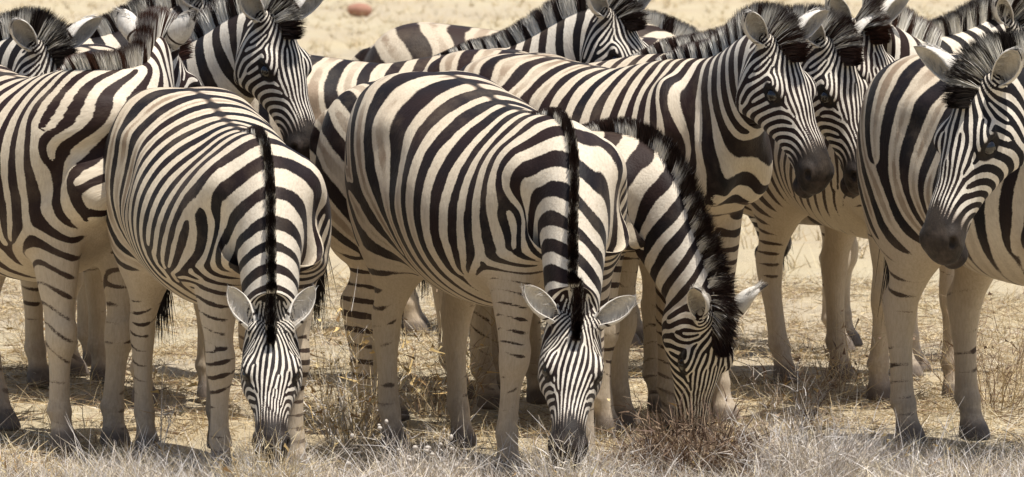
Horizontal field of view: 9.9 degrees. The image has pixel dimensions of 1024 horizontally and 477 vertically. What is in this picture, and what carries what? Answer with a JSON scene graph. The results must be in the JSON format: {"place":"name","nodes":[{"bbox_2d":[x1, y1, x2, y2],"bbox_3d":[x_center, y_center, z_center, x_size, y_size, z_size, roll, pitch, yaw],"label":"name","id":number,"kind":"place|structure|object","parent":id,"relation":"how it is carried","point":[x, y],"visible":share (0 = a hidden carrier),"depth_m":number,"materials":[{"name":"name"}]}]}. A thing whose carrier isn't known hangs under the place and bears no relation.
{"place":"outdoors","nodes":[
{"label":"outdoors","id":0,"kind":"place"},
{"bbox_2d":[0,0,1023,476],"bbox_3d":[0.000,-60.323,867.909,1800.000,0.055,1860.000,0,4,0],"label":"ground","id":1,"kind":"structure","parent":0,"point":[690,12],"depth_m":25.70,"materials":[{"name":"beige plant"}]},
{"bbox_2d":[0,426,74,476],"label":"thin weed","id":2,"kind":"object","parent":1,"relation":"on","point":[16,462],"visible":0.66,"depth_m":19.45,"materials":[{"name":"beige plant"}]},
{"bbox_2d":[0,5,102,77],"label":"zebra","id":3,"kind":"object","parent":1,"relation":"on","point":[35,42],"visible":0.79,"depth_m":21.47,"materials":[{"name":"multicoloured"}]},
{"bbox_2d":[0,292,106,362],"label":"leafy dry bush","id":4,"kind":"object","parent":1,"relation":"on","point":[22,332],"visible":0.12,"depth_m":24.08,"materials":[{"name":"beige plant"}]},
{"bbox_2d":[0,5,201,451],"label":"zebra","id":5,"kind":"object","parent":1,"relation":"on","point":[56,126],"visible":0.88,"depth_m":20.40,"materials":[{"name":"multicoloured"}]},
{"bbox_2d":[62,0,212,376],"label":"zebra","id":6,"kind":"object","parent":1,"relation":"on","point":[107,32],"visible":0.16,"depth_m":23.22,"materials":[{"name":"multicoloured"}]},
{"bbox_2d":[115,441,173,467],"bbox_3d":[-1.251,0.726,19.836,0.251,0.153,0.264,0,4,0],"label":"yellow leaf weed","id":7,"kind":"object","parent":1,"relation":"on","point":[144,453],"visible":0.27,"depth_m":19.81,"materials":[{"name":"beige plant"}]},
{"bbox_2d":[140,366,202,461],"bbox_3d":[-1.165,0.597,20.194,0.276,0.380,0.394,1,4,16],"label":"thin weed","id":8,"kind":"object","parent":1,"relation":"on","point":[177,408],"visible":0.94,"depth_m":20.27,"materials":[{"name":"brown plant"}]},
{"bbox_2d":[20,0,322,406],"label":"zebra","id":9,"kind":"object","parent":1,"relation":"on","point":[248,51],"visible":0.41,"depth_m":21.59,"materials":[{"name":"multicoloured"}]},
{"bbox_2d":[104,87,330,476],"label":"zebra","id":10,"kind":"object","parent":1,"relation":"on","point":[218,209],"visible":0.99,"depth_m":19.54,"materials":[{"name":"multicoloured"}]},
{"bbox_2d":[220,448,298,476],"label":"yellow leaf weed","id":11,"kind":"object","parent":1,"relation":"on","point":[239,466],"visible":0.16,"depth_m":19.28,"materials":[{"name":"beige plant"}]},
{"bbox_2d":[170,401,356,476],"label":"straw tuft","id":12,"kind":"object","parent":1,"relation":"on","point":[250,471],"visible":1,"depth_m":18.61,"materials":[{"name":"beige plant"}]},
{"bbox_2d":[346,3,371,16],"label":"stone","id":13,"kind":"object","parent":1,"relation":"on","point":[357,9],"visible":0.94,"depth_m":64.11,"materials":[{"name":"pink stone"}]},
{"bbox_2d":[303,271,444,447],"bbox_3d":[-0.568,0.364,20.851,0.636,0.738,0.949,-3,5,-33],"label":"leafy dry bush","id":14,"kind":"object","parent":1,"relation":"on","point":[343,411],"visible":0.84,"depth_m":20.88,"materials":[{"name":"beige plant"}]},
{"bbox_2d":[326,377,500,476],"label":"grey bush","id":15,"kind":"object","parent":1,"relation":"on","point":[426,449],"visible":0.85,"depth_m":19.40,"materials":[{"name":"grey plant"}]},
{"bbox_2d":[238,0,650,351],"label":"zebra","id":16,"kind":"object","parent":1,"relation":"on","point":[587,31],"visible":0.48,"depth_m":22.70,"materials":[{"name":"multicoloured"}]},
{"bbox_2d":[397,284,535,422],"bbox_3d":[-0.223,0.362,21.817,0.756,0.594,0.875,0,4,0],"label":"thorn bush","id":17,"kind":"object","parent":1,"relation":"on","point":[437,395],"visible":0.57,"depth_m":21.73,"materials":[{"name":"brown plant"}]},
{"bbox_2d":[345,71,638,474],"bbox_3d":[0.005,0.117,19.890,0.721,1.309,1.903,-2,5,-29],"label":"zebra","id":18,"kind":"object","parent":1,"relation":"on","point":[466,192],"visible":1,"depth_m":19.65,"materials":[{"name":"multicoloured"}]},
{"bbox_2d":[0,265,1023,476],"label":"dry grass","id":19,"kind":"structure","parent":1,"relation":"on","point":[530,425],"depth_m":22.36,"materials":[{"name":"beige plant"}]},
{"bbox_2d":[0,405,1023,476],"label":"grey scrub","id":20,"kind":"object","parent":1,"relation":"on","point":[473,472],"visible":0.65,"depth_m":19.35,"materials":[{"name":"grey plant"}]},
{"bbox_2d":[310,81,768,445],"bbox_3d":[0.104,0.080,21.090,1.837,1.276,0.664,2,5,25],"label":"zebra","id":21,"kind":"object","parent":1,"relation":"on","point":[675,245],"visible":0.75,"depth_m":20.84,"materials":[{"name":"multicoloured"}]},
{"bbox_2d":[352,9,790,335],"bbox_3d":[0.238,-0.288,25.039,1.949,1.378,0.634,0,4,0],"label":"zebra","id":22,"kind":"object","parent":1,"relation":"on","point":[410,41],"visible":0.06,"depth_m":24.88,"materials":[{"name":"multicoloured"}]},
{"bbox_2d":[482,415,660,476],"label":"straw tuft","id":23,"kind":"object","parent":1,"relation":"on","point":[592,472],"visible":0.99,"depth_m":18.59,"materials":[{"name":"beige plant"}]},
{"bbox_2d":[528,423,696,476],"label":"grey bush","id":24,"kind":"object","parent":1,"relation":"on","point":[644,473],"visible":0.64,"depth_m":19.31,"materials":[{"name":"grey plant"}]},
{"bbox_2d":[442,0,834,425],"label":"zebra","id":25,"kind":"object","parent":1,"relation":"on","point":[726,100],"visible":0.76,"depth_m":21.11,"materials":[{"name":"multicoloured"}]},
{"bbox_2d":[414,2,888,413],"bbox_3d":[0.453,-0.132,21.940,2.022,1.511,0.624,3,5,35],"label":"zebra","id":26,"kind":"object","parent":1,"relation":"on","point":[835,59],"visible":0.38,"depth_m":21.47,"materials":[{"name":"multicoloured"}]},
{"bbox_2d":[587,382,825,476],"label":"twig heap","id":27,"kind":"object","parent":1,"relation":"on","point":[703,434],"visible":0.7,"depth_m":19.42,"materials":[{"name":"plant"}]},
{"bbox_2d":[630,37,862,351],"bbox_3d":[1.114,-0.216,24.323,1.882,1.337,0.606,1,4,10],"label":"zebra","id":28,"kind":"object","parent":1,"relation":"on","point":[856,340],"visible":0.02,"depth_m":24.41,"materials":[{"name":"multicoloured"}]},
{"bbox_2d":[729,329,844,438],"bbox_3d":[0.984,0.510,20.929,0.443,0.394,0.496,2,5,26],"label":"bare bush","id":29,"kind":"object","parent":1,"relation":"on","point":[801,391],"visible":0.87,"depth_m":20.93,"materials":[{"name":"plant"}]},
{"bbox_2d":[694,372,915,476],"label":"grey bush","id":30,"kind":"object","parent":1,"relation":"on","point":[770,456],"visible":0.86,"depth_m":19.33,"materials":[{"name":"grey plant"}]},
{"bbox_2d":[737,306,889,405],"bbox_3d":[1.210,0.430,22.229,0.510,0.382,0.605,4,6,42],"label":"thorn bush","id":31,"kind":"object","parent":1,"relation":"on","point":[838,387],"visible":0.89,"depth_m":22.20,"materials":[{"name":"brown plant"}]},
{"bbox_2d":[749,0,954,400],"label":"zebra","id":32,"kind":"object","parent":1,"relation":"on","point":[781,209],"visible":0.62,"depth_m":22.36,"materials":[{"name":"multicoloured"}]},
{"bbox_2d":[743,0,1023,378],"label":"zebra","id":33,"kind":"object","parent":1,"relation":"on","point":[965,23],"visible":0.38,"depth_m":23.27,"materials":[{"name":"multicoloured"}]},
{"bbox_2d":[870,396,979,476],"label":"white twigs","id":34,"kind":"object","parent":1,"relation":"on","point":[936,444],"visible":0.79,"depth_m":19.39,"materials":[{"name":"grey plant"}]},
{"bbox_2d":[856,28,1023,444],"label":"zebra","id":35,"kind":"object","parent":1,"relation":"on","point":[940,157],"visible":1,"depth_m":20.27,"materials":[{"name":"multicoloured"}]},
{"bbox_2d":[871,269,1023,413],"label":"thorn bush","id":36,"kind":"object","parent":1,"relation":"on","point":[987,383],"visible":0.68,"depth_m":21.82,"materials":[{"name":"beige plant"}]}
]}

